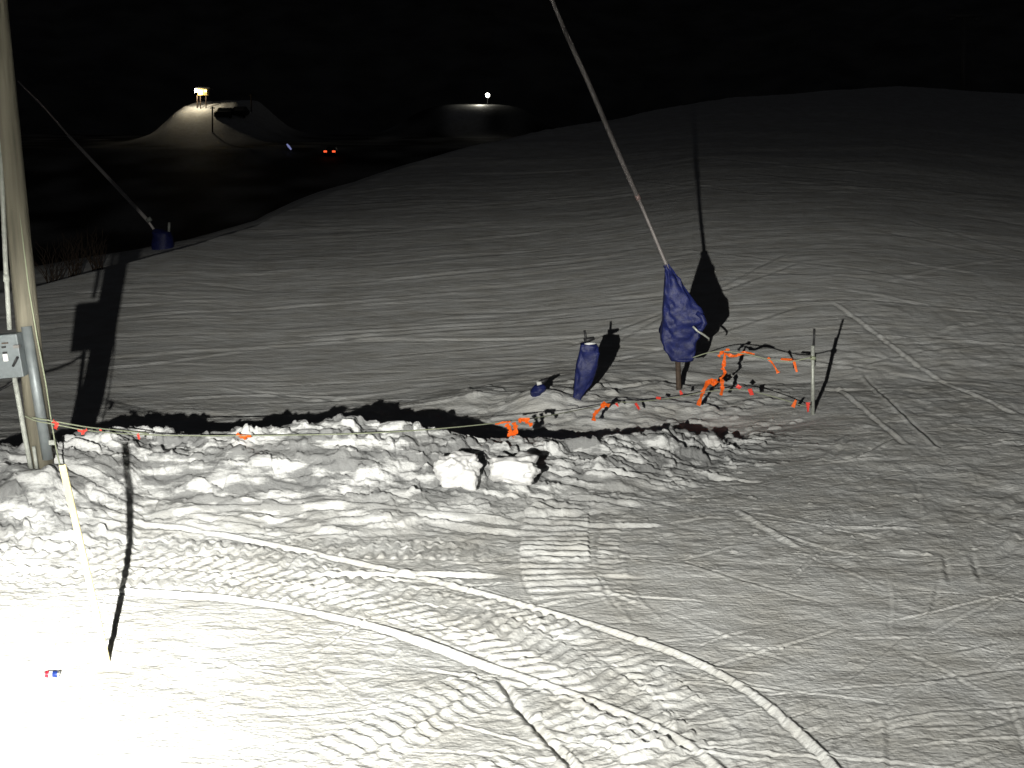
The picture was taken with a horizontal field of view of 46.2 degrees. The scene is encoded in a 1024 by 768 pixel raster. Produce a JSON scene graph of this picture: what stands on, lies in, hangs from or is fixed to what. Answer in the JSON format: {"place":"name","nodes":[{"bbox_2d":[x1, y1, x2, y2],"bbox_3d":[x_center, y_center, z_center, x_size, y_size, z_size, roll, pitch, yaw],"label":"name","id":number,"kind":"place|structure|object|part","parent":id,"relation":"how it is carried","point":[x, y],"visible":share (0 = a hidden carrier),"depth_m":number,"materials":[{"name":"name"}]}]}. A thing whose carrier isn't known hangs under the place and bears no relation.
{"place":"outdoors","nodes":[
{"label":"outdoors","id":0,"kind":"place"},
{"bbox_2d":[0,86,1023,767],"bbox_3d":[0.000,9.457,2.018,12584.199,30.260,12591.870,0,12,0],"label":"snow ground","id":1,"kind":"structure","parent":0,"point":[732,576],"depth_m":17.15,"materials":[{"name":"white snow"}]},
{"bbox_2d":[0,0,59,468],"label":"utility pole","id":2,"kind":"object","parent":1,"relation":"on","point":[21,353],"visible":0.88,"depth_m":14.18,"materials":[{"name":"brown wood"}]},
{"bbox_2d":[24,384,809,439],"bbox_3d":[-0.409,0.410,17.547,12.374,1.343,1.880,-9,15,-35],"label":"flagged rope","id":3,"kind":"object","parent":2,"relation":"attached to","point":[514,432],"visible":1,"depth_m":16.34,"materials":[{"name":"orange fabric"}]},
{"bbox_2d":[697,378,724,405],"bbox_3d":[3.475,0.143,20.989,0.482,0.502,0.062,0,12,0],"label":"tape bundle","id":4,"kind":"object","parent":3,"relation":"hanging from","point":[712,382],"visible":1,"depth_m":20.96,"materials":[{"name":"orange plastic"}]},
{"bbox_2d":[44,670,59,677],"bbox_3d":[-4.109,2.593,10.726,0.130,0.070,0.066,-1,12,-6],"label":"drink can","id":5,"kind":"object","parent":1,"relation":"on","point":[51,674],"visible":1,"depth_m":10.70,"materials":[{"name":"silver metal"}]},
{"bbox_2d":[33,240,91,283],"bbox_3d":[-14.916,-3.815,39.045,1.860,1.835,1.856,5,13,22],"label":"bare shrub","id":6,"kind":"object","parent":1,"relation":"on","point":[54,271],"visible":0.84,"depth_m":39.10,"materials":[{"name":"brown plant"}]},
{"bbox_2d":[58,233,91,276],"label":"bare shrub","id":7,"kind":"object","parent":1,"relation":"on","point":[75,264],"visible":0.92,"depth_m":40.91,"materials":[{"name":"brown plant"}]},
{"bbox_2d":[59,464,109,662],"bbox_3d":[-3.862,1.712,10.894,0.400,2.010,0.037,4,13,18],"label":"marker stake","id":8,"kind":"object","parent":1,"relation":"on","point":[78,535],"visible":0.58,"depth_m":10.86,"materials":[{"name":"white plastic"}]},
{"bbox_2d":[67,227,112,270],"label":"bare shrub","id":9,"kind":"object","parent":1,"relation":"on","point":[97,256],"visible":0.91,"depth_m":42.93,"materials":[{"name":"brown plant"}]},
{"bbox_2d":[17,81,173,249],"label":"snow lance","id":10,"kind":"object","parent":1,"relation":"on","point":[162,239],"visible":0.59,"depth_m":46.48,"materials":[{"name":"silver metal"}]},
{"bbox_2d":[195,87,212,108],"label":"watch hut","id":11,"kind":"object","parent":1,"relation":"on","point":[203,91],"visible":0.84,"depth_m":221.68,"materials":[{"name":"grey metal"}]},
{"bbox_2d":[214,108,232,117],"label":"parked car","id":12,"kind":"object","parent":1,"relation":"on","point":[223,112],"visible":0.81,"depth_m":218.04,"materials":[{"name":"black paint"}]},
{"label":"window","id":13,"kind":"part","parent":12,"relation":"part of","materials":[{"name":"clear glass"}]},
{"bbox_2d":[324,147,338,155],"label":"parked car","id":14,"kind":"object","parent":1,"relation":"on","point":[334,151],"visible":0.95,"depth_m":190.26,"materials":[{"name":"black paint"}]},
{"bbox_2d":[433,451,482,490],"bbox_3d":[-0.690,1.109,15.256,0.638,0.498,0.490,0,12,0],"label":"snow chunk","id":15,"kind":"object","parent":1,"relation":"on","point":[454,469],"visible":1,"depth_m":15.10,"materials":[{"name":"white snow"}]},
{"bbox_2d":[488,451,540,485],"bbox_3d":[0.030,1.094,15.429,0.690,0.415,0.568,0,12,0],"label":"snow chunk","id":16,"kind":"object","parent":1,"relation":"on","point":[520,468],"visible":1,"depth_m":15.20,"materials":[{"name":"white snow"}]},
{"bbox_2d":[530,377,547,396],"bbox_3d":[0.489,0.071,21.509,0.332,0.384,0.289,0,12,0],"label":"padded hydrant","id":17,"kind":"object","parent":1,"relation":"on","point":[538,389],"visible":1,"depth_m":21.42,"materials":[{"name":"blue fabric"}]},
{"bbox_2d":[573,330,599,399],"bbox_3d":[1.323,-0.306,21.547,0.478,1.337,0.310,0,12,0],"label":"padded hydrant","id":18,"kind":"object","parent":1,"relation":"on","point":[587,363],"visible":0.98,"depth_m":21.42,"materials":[{"name":"blue fabric"}]},
{"bbox_2d":[550,0,709,389],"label":"snow lance","id":19,"kind":"object","parent":1,"relation":"on","point":[683,324],"visible":0.98,"depth_m":22.15,"materials":[{"name":"fabric"}]},
{"bbox_2d":[810,329,815,414],"bbox_3d":[5.194,-0.160,20.697,0.151,1.595,0.119,0,12,0],"label":"fence post","id":20,"kind":"object","parent":1,"relation":"on","point":[813,357],"visible":0.85,"depth_m":20.70,"materials":[{"name":"grey metal"}]},
{"bbox_2d":[692,349,810,379],"bbox_3d":[4.160,-0.311,21.007,2.168,0.565,0.266,6,14,27],"label":"flagged rope","id":21,"kind":"object","parent":20,"relation":"attached to","point":[746,353],"visible":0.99,"depth_m":21.05,"materials":[{"name":"orange fabric"}]},
{"bbox_2d":[947,14,982,90],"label":"lift tower","id":22,"kind":"structure","parent":1,"relation":"on","point":[953,17],"depth_m":123.08,"materials":[{"name":"grey metal"}]},
{"bbox_2d":[7,0,1023,133],"bbox_3d":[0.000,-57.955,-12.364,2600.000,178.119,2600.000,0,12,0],"label":"night sky","id":23,"kind":"structure","parent":0,"point":[149,66],"depth_m":603.78,"materials":[{"name":"black"}]}
]}

